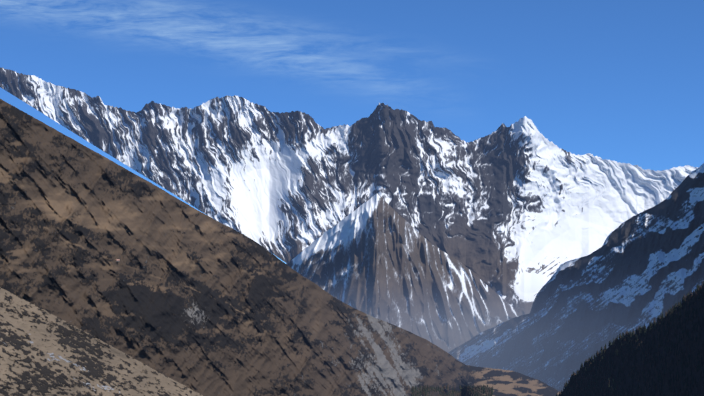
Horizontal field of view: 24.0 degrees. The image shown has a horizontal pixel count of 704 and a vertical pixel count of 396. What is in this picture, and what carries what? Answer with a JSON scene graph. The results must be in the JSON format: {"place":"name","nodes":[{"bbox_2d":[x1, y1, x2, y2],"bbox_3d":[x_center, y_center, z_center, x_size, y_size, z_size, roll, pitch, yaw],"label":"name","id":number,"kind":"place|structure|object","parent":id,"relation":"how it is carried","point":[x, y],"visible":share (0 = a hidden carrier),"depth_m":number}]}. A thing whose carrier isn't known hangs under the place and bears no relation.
{"place":"outdoors","nodes":[
{"label":"outdoors","id":0,"kind":"place"},
{"bbox_2d":[0,287,202,395],"bbox_3d":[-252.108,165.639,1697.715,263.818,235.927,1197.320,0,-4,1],"label":"hillside","id":1,"kind":"structure","parent":0,"point":[43,352],"depth_m":1728.27},
{"bbox_2d":[0,99,560,395],"bbox_3d":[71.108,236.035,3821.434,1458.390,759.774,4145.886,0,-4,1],"label":"hillside","id":2,"kind":"structure","parent":0,"point":[190,297],"depth_m":3629.86},
{"bbox_2d":[411,384,493,395],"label":"trees","id":3,"kind":"object","parent":2,"relation":"on","point":[469,390],"visible":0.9,"depth_m":5223.74},
{"bbox_2d":[0,67,697,314],"bbox_3d":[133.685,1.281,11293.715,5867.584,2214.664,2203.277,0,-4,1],"label":"snowy mountain range","id":4,"kind":"structure","parent":0,"point":[515,215],"depth_m":11692.68},
{"bbox_2d":[0,0,703,263],"label":"sky","id":5,"kind":"structure","parent":0,"point":[622,81]},
{"bbox_2d":[282,193,520,351],"bbox_3d":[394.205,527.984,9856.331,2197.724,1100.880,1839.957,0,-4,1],"label":"mountain peak","id":6,"kind":"structure","parent":0,"point":[377,255],"depth_m":9624.01},
{"bbox_2d":[448,163,703,391],"bbox_3d":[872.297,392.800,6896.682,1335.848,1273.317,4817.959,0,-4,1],"label":"mountain slope","id":7,"kind":"structure","parent":0,"point":[646,267],"depth_m":7082.55},
{"bbox_2d":[561,286,703,395],"bbox_3d":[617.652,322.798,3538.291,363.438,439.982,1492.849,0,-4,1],"label":"forest slope","id":8,"kind":"structure","parent":0,"point":[628,380],"depth_m":3607.19},
{"bbox_2d":[556,282,703,395],"bbox_3d":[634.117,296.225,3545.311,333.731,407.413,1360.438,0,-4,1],"label":"conifer trees","id":9,"kind":"object","parent":8,"relation":"on","point":[640,330],"visible":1,"depth_m":3677.29}
]}

